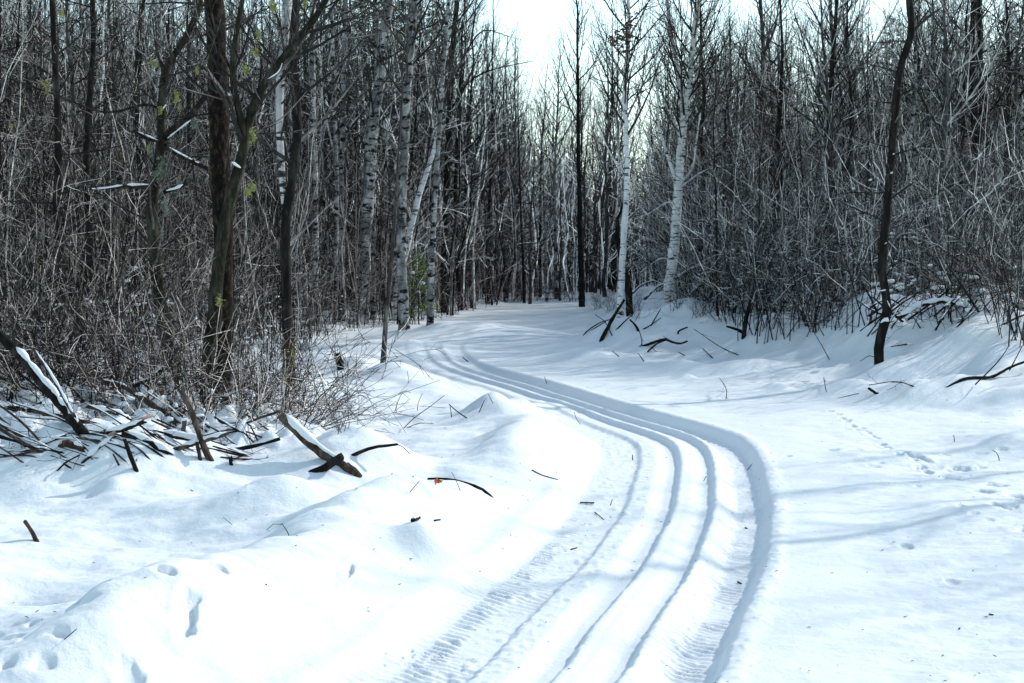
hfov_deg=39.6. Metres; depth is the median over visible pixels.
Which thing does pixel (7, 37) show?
bare tree
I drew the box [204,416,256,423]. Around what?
log
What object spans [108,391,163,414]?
log
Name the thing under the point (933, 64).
bare tree
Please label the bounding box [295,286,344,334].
bare shrub
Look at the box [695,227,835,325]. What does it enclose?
bare shrub
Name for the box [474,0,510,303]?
bare tree
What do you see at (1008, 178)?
bare sapling
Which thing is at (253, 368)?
bare shrub
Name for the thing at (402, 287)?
aspen tree
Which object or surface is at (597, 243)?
bare tree
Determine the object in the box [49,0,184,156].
bare tree
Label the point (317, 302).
bare shrub
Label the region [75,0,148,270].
bare tree
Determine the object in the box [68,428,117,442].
stick
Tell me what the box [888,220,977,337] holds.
bare shrub
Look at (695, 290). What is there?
log
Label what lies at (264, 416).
stick
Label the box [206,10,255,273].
bare sapling
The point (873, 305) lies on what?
stick
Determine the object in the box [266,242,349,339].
bare shrub
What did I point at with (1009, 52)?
bare tree
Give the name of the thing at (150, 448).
stick
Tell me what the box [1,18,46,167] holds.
bare tree
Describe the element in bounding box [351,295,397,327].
bare shrub
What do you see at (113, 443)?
stick
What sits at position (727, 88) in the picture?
bare tree
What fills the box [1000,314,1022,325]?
stick
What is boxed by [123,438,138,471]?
stick
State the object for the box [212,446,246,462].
stick
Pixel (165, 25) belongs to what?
bare tree
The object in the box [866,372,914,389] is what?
twig
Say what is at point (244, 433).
stick
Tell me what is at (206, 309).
twig snow
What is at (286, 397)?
brushwood
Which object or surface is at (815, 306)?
bare shrub
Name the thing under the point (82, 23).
bare tree
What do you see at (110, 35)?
bare tree
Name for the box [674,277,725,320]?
bare shrub
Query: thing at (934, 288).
twig snow
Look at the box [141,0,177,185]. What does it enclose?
bare tree
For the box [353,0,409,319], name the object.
aspen tree
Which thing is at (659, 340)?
twig
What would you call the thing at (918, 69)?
bare tree
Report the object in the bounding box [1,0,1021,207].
sky
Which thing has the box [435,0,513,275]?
bare tree
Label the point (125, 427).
log
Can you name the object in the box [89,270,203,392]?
bare shrub
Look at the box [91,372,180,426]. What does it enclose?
stick
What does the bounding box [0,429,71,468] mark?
stick
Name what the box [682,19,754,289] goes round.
bare tree
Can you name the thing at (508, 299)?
bare shrub
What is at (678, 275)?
branch
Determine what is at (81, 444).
stick
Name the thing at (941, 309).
stick
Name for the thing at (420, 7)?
aspen tree
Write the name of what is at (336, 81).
bare tree
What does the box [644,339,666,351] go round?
twig
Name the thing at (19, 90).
bare tree
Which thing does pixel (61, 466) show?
stick
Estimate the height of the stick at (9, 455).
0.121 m
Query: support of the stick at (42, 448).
on the snow ground
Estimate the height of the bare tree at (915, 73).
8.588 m
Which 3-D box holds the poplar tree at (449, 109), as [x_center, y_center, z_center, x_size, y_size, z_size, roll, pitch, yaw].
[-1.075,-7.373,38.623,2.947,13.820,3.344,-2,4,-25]
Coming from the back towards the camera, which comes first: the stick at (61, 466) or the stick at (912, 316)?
the stick at (912, 316)
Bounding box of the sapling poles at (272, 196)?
[0,0,424,370]
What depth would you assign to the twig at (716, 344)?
22.18 m
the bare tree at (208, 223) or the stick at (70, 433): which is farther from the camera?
the bare tree at (208, 223)
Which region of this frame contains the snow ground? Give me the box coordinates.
[0,271,1023,682]
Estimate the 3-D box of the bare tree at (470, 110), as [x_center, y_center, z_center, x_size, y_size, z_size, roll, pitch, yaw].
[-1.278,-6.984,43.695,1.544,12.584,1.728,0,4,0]
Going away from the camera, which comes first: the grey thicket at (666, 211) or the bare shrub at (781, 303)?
the bare shrub at (781, 303)
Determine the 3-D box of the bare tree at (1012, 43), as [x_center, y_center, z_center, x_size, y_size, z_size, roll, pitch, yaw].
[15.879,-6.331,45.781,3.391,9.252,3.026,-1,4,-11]
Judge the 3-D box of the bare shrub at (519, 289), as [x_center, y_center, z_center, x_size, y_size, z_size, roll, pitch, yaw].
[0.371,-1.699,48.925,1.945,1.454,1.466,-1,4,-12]
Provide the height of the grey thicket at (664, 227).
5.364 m
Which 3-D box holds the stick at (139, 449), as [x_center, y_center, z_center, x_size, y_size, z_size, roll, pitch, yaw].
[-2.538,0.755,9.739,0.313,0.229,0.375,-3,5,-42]
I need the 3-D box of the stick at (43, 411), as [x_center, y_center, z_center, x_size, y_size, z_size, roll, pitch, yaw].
[-3.193,0.526,9.988,0.648,0.201,0.246,2,4,31]
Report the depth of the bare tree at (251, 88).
25.72 m
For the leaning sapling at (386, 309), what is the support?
on the snow ground
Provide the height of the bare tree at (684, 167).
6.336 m
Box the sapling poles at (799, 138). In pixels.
[634,0,1023,322]
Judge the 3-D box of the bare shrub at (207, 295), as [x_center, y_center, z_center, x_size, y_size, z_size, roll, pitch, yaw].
[-3.708,-0.607,18.666,2.468,2.364,2.677,2,4,31]
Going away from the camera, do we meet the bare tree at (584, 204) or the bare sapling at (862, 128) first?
the bare sapling at (862, 128)
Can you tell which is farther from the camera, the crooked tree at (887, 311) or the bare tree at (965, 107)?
the bare tree at (965, 107)
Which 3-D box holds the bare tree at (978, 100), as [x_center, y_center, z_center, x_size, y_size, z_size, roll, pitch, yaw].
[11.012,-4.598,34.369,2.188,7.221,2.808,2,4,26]
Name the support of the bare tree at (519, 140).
on the snow ground
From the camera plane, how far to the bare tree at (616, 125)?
67.55 m
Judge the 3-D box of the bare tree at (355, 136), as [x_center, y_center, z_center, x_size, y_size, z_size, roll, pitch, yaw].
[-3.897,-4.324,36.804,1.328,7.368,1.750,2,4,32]
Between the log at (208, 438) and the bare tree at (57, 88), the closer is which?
the log at (208, 438)
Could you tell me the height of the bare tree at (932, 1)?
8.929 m
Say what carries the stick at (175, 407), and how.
on the snow ground
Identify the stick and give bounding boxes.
[0,358,44,394]
[0,405,39,440]
[0,427,35,447]
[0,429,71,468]
[0,437,25,448]
[0,445,28,465]
[0,453,37,457]
[1,392,35,403]
[1,431,45,446]
[5,445,65,457]
[6,428,67,458]
[12,401,84,432]
[20,416,89,420]
[23,445,63,453]
[23,520,38,541]
[31,410,96,423]
[32,347,75,417]
[34,422,99,448]
[34,430,101,449]
[37,447,98,460]
[48,365,85,401]
[50,455,84,465]
[56,454,79,470]
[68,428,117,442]
[71,433,90,467]
[73,395,114,405]
[75,398,121,423]
[75,437,136,460]
[76,432,127,463]
[78,354,118,415]
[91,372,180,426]
[104,431,164,457]
[106,406,171,439]
[115,437,151,460]
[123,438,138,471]
[132,347,179,387]
[139,427,183,450]
[141,381,187,416]
[151,419,183,429]
[154,435,195,451]
[157,419,185,431]
[167,399,209,428]
[169,401,183,417]
[178,388,214,461]
[181,412,187,431]
[195,442,201,460]
[202,422,261,437]
[205,424,236,444]
[208,447,249,456]
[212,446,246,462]
[214,416,239,430]
[215,424,262,440]
[220,447,267,459]
[227,427,253,442]
[228,455,232,465]
[246,410,280,423]
[246,414,268,429]
[308,453,343,472]
[856,299,881,314]
[862,284,878,314]
[867,297,899,336]
[867,307,881,316]
[869,299,881,309]
[872,296,904,324]
[890,289,912,322]
[890,298,913,328]
[900,301,924,328]
[907,288,950,320]
[930,298,954,317]
[932,306,950,331]
[938,287,972,322]
[946,263,979,312]
[952,290,987,311]
[952,305,980,329]
[953,309,986,322]
[957,299,977,325]
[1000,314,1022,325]
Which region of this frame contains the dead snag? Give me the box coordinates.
[609,198,634,316]
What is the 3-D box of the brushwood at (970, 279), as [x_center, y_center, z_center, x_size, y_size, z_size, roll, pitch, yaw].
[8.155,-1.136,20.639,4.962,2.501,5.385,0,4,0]
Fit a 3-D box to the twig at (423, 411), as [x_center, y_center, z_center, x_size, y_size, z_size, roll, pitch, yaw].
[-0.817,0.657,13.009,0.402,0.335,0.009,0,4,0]
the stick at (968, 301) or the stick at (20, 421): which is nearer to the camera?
the stick at (20, 421)
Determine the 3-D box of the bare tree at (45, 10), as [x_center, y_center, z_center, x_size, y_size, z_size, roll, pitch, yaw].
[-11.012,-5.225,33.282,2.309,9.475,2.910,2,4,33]
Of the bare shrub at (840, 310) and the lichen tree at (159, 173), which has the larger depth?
the bare shrub at (840, 310)
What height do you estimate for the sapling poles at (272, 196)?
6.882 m
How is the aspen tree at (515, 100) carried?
on the snow ground
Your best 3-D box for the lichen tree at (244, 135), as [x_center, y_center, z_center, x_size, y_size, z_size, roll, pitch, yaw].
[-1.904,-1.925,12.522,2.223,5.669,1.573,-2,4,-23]
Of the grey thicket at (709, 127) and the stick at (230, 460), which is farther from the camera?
the grey thicket at (709, 127)
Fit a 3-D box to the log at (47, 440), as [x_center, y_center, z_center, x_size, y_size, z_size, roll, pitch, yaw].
[-3.248,0.722,9.767,0.387,0.172,0.042,-1,4,-11]
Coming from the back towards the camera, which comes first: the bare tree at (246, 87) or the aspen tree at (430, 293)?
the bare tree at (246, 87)
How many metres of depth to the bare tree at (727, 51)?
50.07 m
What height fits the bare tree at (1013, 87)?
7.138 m
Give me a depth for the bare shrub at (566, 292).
49.69 m
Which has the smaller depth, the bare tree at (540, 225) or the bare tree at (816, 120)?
the bare tree at (816, 120)
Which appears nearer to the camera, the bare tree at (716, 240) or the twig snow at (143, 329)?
the twig snow at (143, 329)
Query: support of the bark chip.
on the snow ground
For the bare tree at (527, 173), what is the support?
on the snow ground
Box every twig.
[404,395,444,427]
[583,319,609,334]
[599,298,624,341]
[639,336,687,346]
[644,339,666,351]
[694,329,737,354]
[726,326,741,333]
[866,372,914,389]
[975,347,1007,384]
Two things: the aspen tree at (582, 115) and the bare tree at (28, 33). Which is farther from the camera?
the aspen tree at (582, 115)
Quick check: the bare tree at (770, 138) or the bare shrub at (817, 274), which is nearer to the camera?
the bare shrub at (817, 274)
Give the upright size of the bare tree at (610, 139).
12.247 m
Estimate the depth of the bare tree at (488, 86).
54.72 m
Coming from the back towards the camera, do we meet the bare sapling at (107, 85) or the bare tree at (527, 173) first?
the bare tree at (527, 173)
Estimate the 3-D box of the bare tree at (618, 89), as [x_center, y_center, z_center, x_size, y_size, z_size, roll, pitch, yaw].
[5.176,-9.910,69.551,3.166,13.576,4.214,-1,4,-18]
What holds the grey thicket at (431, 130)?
on the snow ground
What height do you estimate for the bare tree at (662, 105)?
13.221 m
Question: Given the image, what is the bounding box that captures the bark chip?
[411,515,420,521]
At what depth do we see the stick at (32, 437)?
9.59 m
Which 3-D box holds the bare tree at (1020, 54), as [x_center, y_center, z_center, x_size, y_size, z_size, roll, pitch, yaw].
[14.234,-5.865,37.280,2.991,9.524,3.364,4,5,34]
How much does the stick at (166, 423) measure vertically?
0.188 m
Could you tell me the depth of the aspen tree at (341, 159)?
32.62 m
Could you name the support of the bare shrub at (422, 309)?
on the snow ground
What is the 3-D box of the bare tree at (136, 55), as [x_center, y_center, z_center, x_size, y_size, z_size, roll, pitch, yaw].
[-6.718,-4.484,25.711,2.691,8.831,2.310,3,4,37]
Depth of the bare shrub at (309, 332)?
21.86 m
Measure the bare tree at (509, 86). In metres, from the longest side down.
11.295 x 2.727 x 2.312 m
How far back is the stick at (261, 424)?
11.44 m
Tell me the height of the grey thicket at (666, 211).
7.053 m
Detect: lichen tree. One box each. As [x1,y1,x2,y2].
[0,0,250,385]
[172,0,410,408]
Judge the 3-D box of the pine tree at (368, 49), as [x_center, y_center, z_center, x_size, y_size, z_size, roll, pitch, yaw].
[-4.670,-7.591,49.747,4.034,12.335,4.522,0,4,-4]
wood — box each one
[45,26,967,296]
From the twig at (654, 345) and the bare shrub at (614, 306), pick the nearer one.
the twig at (654, 345)
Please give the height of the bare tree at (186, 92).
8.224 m
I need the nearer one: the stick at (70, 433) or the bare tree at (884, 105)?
the stick at (70, 433)
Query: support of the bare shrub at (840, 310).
on the snow ground
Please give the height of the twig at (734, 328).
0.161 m
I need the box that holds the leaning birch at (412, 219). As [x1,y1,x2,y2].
[391,0,473,320]
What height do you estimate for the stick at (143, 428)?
0.348 m
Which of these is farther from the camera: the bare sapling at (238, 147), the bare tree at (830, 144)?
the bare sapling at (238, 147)
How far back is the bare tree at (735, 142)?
27.57 m
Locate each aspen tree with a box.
[110,0,209,344]
[246,0,291,291]
[257,0,356,324]
[299,0,375,320]
[301,0,360,323]
[350,0,460,330]
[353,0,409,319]
[395,0,470,266]
[420,0,473,325]
[488,9,547,292]
[512,26,597,298]
[523,119,560,301]
[542,96,573,288]
[562,58,600,174]
[805,4,865,228]
[849,0,896,88]
[870,0,969,291]
[916,2,971,219]
[992,17,1022,161]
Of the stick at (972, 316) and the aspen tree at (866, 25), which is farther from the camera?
the aspen tree at (866, 25)
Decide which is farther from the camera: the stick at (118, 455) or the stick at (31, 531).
the stick at (118, 455)
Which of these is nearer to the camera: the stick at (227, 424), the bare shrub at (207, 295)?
the stick at (227, 424)
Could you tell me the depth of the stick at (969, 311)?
18.57 m
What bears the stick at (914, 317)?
on the snow ground
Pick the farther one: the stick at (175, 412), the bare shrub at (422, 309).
the bare shrub at (422, 309)
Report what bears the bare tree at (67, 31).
on the snow ground
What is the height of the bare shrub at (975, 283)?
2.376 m
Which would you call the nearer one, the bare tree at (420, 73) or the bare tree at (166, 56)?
the bare tree at (166, 56)
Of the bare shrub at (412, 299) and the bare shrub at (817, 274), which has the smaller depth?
the bare shrub at (817, 274)
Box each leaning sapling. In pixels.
[358,0,464,362]
[723,46,799,339]
[728,225,811,326]
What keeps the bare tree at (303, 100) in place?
on the snow ground
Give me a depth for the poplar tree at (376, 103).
32.57 m
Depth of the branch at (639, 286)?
30.47 m
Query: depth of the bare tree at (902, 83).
34.27 m
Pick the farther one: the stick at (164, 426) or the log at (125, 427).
the stick at (164, 426)
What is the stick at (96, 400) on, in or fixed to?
on the snow ground
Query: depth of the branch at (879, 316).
20.20 m
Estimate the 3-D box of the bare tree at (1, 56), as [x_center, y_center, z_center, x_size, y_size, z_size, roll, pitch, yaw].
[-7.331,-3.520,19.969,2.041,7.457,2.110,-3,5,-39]
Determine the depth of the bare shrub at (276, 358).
16.16 m
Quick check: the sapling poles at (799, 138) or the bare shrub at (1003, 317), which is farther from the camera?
the sapling poles at (799, 138)
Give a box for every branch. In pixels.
[101,414,153,438]
[351,443,398,455]
[427,477,493,497]
[632,280,653,293]
[643,283,663,299]
[675,263,701,280]
[860,302,914,331]
[946,361,1023,387]
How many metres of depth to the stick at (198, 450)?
9.84 m
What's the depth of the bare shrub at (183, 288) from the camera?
17.62 m
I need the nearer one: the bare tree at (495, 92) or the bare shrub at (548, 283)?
the bare shrub at (548, 283)
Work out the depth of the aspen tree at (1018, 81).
41.22 m
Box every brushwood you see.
[0,235,444,454]
[888,185,1023,317]
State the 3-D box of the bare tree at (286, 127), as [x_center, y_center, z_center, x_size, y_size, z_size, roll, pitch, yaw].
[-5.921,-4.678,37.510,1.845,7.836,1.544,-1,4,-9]
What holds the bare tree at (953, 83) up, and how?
on the snow ground
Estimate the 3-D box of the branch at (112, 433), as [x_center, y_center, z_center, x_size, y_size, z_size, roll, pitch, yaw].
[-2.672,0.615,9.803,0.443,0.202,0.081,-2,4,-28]
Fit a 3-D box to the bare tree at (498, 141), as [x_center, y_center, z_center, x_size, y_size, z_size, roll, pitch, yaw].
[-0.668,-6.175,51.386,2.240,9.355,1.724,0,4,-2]
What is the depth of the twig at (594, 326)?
24.87 m
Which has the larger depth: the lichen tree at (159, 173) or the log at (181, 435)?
the lichen tree at (159, 173)
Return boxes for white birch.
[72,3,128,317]
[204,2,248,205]
[557,0,686,317]
[630,0,756,305]
[791,11,840,243]
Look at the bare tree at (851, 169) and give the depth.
30.52 m
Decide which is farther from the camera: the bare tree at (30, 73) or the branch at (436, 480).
the bare tree at (30, 73)
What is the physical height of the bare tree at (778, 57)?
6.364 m
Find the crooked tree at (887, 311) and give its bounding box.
[829,0,961,364]
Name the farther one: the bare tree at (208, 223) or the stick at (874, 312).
the bare tree at (208, 223)
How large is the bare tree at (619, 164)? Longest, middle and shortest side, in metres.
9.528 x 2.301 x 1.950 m
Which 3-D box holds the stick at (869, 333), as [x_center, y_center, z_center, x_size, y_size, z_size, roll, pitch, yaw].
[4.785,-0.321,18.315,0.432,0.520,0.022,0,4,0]
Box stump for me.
[334,352,344,369]
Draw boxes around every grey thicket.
[0,0,553,317]
[2,82,576,338]
[591,60,1023,321]
[595,0,1023,291]
[607,33,1023,292]
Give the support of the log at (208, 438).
on the snow ground
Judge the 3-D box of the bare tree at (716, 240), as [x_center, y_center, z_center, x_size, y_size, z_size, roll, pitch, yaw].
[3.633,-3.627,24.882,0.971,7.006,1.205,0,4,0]
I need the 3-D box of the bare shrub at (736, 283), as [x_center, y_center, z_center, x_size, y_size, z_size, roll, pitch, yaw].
[3.918,-1.512,22.108,2.666,3.093,2.576,-2,4,-31]
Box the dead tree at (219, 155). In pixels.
[125,0,316,404]
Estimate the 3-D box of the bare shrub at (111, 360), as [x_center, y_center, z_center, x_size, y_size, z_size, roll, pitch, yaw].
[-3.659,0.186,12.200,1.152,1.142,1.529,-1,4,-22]
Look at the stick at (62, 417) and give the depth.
10.05 m
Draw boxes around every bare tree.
[0,0,63,262]
[0,0,63,309]
[0,0,78,328]
[0,0,96,223]
[0,0,107,312]
[0,0,144,352]
[1,0,26,87]
[1,0,35,248]
[1,0,78,116]
[1,0,85,246]
[1,0,144,342]
[1,0,165,349]
[1,1,51,125]
[1,15,68,237]
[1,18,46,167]
[9,0,144,240]
[10,4,72,225]
[19,0,97,263]
[19,0,191,269]
[34,0,136,263]
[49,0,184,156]
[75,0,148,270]
[84,2,200,279]
[91,0,205,313]
[97,0,192,334]
[120,0,196,183]
[121,0,209,174]
[122,0,243,238]
[130,0,257,273]
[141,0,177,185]
[164,0,302,350]
[166,0,275,333]
[190,0,287,338]
[195,0,278,291]
[241,6,280,60]
[243,0,291,257]
[258,30,321,300]
[281,0,383,310]
[300,1,366,289]
[302,14,362,158]
[304,0,390,245]
[331,32,396,237]
[361,75,396,296]
[378,0,442,254]
[401,17,455,143]
[410,12,455,272]
[435,0,492,309]
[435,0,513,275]
[452,0,493,307]
[463,85,525,293]
[469,15,534,195]
[469,40,521,293]
[473,63,532,297]
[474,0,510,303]
[475,35,502,221]
[479,39,548,249]
[493,63,549,286]
[494,23,534,202]
[503,28,537,302]
[504,104,542,274]
[507,30,565,296]
[507,108,560,303]
[527,150,571,215]
[541,0,614,306]
[545,127,576,300]
[549,111,588,185]
[552,91,612,299]
[562,58,608,287]
[572,67,633,291]
[574,89,615,292]
[580,8,644,296]
[582,66,646,187]
[588,0,645,205]
[588,83,632,286]
[589,1,639,289]
[634,45,673,151]
[639,3,743,298]
[651,58,698,268]
[654,9,724,244]
[670,0,767,155]
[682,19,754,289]
[685,27,769,308]
[691,1,744,315]
[694,52,732,199]
[697,18,761,307]
[709,2,755,153]
[710,24,735,137]
[718,0,830,311]
[718,4,765,123]
[719,5,759,171]
[721,0,918,305]
[722,0,806,209]
[723,0,811,300]
[725,6,816,259]
[729,12,816,163]
[732,0,785,179]
[735,0,787,129]
[747,60,794,233]
[760,0,815,168]
[774,18,874,197]
[785,0,890,290]
[792,0,873,316]
[804,0,889,290]
[805,0,878,236]
[819,0,905,270]
[835,0,883,142]
[836,0,906,254]
[855,0,1023,290]
[855,29,907,146]
[864,10,937,174]
[865,0,967,201]
[871,0,943,241]
[872,0,956,293]
[873,0,904,60]
[873,58,889,161]
[896,0,1022,271]
[900,0,993,219]
[917,0,991,173]
[925,0,1023,247]
[936,0,1023,209]
[937,9,1013,165]
[949,0,1013,205]
[959,6,1005,169]
[960,0,1023,238]
[988,0,1021,179]
[988,0,1023,221]
[990,5,1022,185]
[996,0,1023,88]
[1002,1,1023,81]
[1010,9,1023,110]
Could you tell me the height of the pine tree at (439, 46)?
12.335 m
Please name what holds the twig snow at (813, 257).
on the snow ground
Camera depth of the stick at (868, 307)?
20.10 m
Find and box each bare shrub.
[0,161,209,394]
[0,165,101,382]
[0,187,168,400]
[0,260,129,418]
[16,297,157,402]
[54,296,144,390]
[62,221,328,407]
[65,217,237,378]
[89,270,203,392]
[101,307,200,381]
[103,255,254,392]
[115,207,335,374]
[145,341,259,424]
[189,340,296,422]
[231,318,285,397]
[232,267,362,383]
[234,318,303,389]
[258,240,396,343]
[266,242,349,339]
[275,315,346,354]
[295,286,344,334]
[313,385,384,433]
[320,279,368,330]
[348,229,450,324]
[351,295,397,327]
[409,289,444,320]
[439,290,471,313]
[455,278,484,310]
[476,270,507,302]
[491,270,532,301]
[503,275,543,301]
[511,265,552,300]
[525,275,557,299]
[537,268,578,298]
[557,272,598,301]
[581,290,607,309]
[590,286,625,311]
[611,290,657,318]
[648,225,778,322]
[652,205,756,311]
[655,275,697,310]
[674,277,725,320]
[685,131,893,343]
[690,153,835,340]
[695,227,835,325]
[733,202,923,340]
[739,205,876,336]
[740,126,903,332]
[784,55,1023,324]
[789,103,969,333]
[801,234,906,330]
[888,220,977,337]
[891,155,1023,323]
[910,83,1023,346]
[950,175,1023,337]
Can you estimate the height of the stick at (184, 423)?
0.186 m
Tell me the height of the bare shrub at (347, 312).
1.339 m
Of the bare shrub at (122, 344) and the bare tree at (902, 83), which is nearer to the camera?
the bare shrub at (122, 344)
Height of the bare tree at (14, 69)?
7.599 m
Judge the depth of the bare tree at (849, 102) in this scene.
28.59 m
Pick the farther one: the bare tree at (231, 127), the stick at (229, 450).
the bare tree at (231, 127)
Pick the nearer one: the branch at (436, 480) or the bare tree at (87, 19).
the branch at (436, 480)
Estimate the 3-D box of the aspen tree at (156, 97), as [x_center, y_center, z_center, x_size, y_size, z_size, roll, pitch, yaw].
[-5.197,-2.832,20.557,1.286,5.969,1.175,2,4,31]
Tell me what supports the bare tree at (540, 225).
on the snow ground
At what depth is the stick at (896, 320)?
19.22 m
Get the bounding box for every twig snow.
[0,372,317,425]
[1,244,362,361]
[6,278,277,379]
[661,176,1023,321]
[704,229,1016,325]
[871,255,1022,321]
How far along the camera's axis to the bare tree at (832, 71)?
26.68 m
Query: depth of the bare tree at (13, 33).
37.00 m
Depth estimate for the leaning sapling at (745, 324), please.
22.48 m
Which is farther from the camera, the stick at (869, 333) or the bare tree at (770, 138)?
the bare tree at (770, 138)
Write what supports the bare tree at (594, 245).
on the snow ground
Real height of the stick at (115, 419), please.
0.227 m
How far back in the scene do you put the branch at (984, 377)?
16.18 m
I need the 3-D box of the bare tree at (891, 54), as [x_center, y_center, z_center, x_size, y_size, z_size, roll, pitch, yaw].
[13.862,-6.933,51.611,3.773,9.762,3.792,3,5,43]
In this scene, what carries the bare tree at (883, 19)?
on the snow ground
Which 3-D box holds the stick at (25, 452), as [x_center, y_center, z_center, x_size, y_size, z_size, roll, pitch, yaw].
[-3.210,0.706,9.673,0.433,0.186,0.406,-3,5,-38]
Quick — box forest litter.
[12,340,1014,682]
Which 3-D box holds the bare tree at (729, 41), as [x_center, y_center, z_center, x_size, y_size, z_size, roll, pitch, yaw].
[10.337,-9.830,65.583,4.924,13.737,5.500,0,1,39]
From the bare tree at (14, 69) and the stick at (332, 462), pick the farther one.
the bare tree at (14, 69)
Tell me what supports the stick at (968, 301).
on the snow ground
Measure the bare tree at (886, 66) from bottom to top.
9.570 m
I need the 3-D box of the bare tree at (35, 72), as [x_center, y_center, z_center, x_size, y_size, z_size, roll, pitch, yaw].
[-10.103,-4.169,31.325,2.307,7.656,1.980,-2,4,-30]
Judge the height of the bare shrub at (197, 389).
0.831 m
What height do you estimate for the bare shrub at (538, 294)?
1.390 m
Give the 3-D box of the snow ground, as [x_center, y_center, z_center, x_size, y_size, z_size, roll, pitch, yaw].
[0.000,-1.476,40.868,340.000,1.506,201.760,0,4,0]
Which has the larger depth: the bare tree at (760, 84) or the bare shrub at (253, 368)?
the bare tree at (760, 84)
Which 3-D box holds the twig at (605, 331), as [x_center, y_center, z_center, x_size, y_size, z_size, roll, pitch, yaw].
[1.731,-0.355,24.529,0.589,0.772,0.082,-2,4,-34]
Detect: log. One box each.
[0,331,88,434]
[0,420,23,437]
[4,403,48,416]
[19,434,66,452]
[57,439,84,451]
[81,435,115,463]
[85,405,127,416]
[99,419,146,434]
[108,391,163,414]
[120,431,172,454]
[147,428,196,440]
[173,432,228,450]
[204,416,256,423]
[236,437,279,449]
[278,413,361,477]
[690,278,703,297]
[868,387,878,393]
[897,296,973,319]
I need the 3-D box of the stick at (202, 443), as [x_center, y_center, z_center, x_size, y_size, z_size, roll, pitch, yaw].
[-2.187,0.599,9.876,0.258,0.552,0.047,0,4,0]
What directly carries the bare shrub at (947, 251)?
on the snow ground
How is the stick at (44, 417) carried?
on the snow ground
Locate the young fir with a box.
[407,253,441,323]
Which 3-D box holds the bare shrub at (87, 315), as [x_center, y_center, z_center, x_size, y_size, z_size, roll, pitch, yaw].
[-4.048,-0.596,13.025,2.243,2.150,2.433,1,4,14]
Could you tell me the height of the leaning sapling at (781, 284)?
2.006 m
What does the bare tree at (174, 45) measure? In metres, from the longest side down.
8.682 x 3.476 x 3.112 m
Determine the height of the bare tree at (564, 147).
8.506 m
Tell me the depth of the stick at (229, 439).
10.97 m
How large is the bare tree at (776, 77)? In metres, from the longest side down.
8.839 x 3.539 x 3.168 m
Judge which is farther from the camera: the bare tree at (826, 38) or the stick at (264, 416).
the bare tree at (826, 38)
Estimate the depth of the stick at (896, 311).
18.43 m
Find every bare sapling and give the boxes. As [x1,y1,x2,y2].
[80,0,132,227]
[183,103,207,290]
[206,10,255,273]
[846,30,883,235]
[1001,93,1021,265]
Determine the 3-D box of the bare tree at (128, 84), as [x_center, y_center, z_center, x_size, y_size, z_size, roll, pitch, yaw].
[-7.041,-3.754,26.846,2.265,7.334,2.000,1,4,17]
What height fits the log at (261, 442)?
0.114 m
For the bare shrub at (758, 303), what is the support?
on the snow ground
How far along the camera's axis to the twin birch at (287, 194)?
16.24 m
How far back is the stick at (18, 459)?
9.61 m
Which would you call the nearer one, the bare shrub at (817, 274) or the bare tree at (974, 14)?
the bare shrub at (817, 274)
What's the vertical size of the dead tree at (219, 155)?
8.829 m
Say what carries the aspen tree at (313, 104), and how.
on the snow ground
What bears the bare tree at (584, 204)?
on the snow ground
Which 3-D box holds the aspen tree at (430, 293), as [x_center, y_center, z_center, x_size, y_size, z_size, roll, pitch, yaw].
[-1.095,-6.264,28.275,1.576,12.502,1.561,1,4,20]
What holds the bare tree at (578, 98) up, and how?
on the snow ground
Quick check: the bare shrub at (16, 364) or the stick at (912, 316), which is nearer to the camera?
the bare shrub at (16, 364)
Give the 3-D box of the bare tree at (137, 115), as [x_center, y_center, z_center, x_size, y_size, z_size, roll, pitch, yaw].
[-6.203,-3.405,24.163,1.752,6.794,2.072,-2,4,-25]
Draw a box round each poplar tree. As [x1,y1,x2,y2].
[331,0,457,323]
[429,0,538,312]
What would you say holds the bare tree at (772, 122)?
on the snow ground
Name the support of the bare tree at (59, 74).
on the snow ground
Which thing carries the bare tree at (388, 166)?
on the snow ground
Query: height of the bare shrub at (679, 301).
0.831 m
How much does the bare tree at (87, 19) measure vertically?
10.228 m
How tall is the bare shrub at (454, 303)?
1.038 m
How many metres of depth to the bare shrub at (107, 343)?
12.95 m
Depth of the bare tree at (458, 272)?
40.15 m
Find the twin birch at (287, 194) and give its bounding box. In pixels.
[124,0,401,385]
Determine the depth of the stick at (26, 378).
11.66 m
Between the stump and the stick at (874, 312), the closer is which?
the stump
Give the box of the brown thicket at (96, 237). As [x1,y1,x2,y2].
[0,0,338,370]
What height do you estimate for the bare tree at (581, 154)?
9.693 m
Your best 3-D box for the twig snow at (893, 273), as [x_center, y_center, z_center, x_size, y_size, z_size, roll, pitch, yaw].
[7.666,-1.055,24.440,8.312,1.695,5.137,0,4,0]
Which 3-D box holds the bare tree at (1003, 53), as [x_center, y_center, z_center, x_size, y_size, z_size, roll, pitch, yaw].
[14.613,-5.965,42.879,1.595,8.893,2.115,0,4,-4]
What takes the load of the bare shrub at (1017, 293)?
on the snow ground
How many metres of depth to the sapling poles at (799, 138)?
26.18 m
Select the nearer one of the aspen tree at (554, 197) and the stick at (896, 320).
the stick at (896, 320)

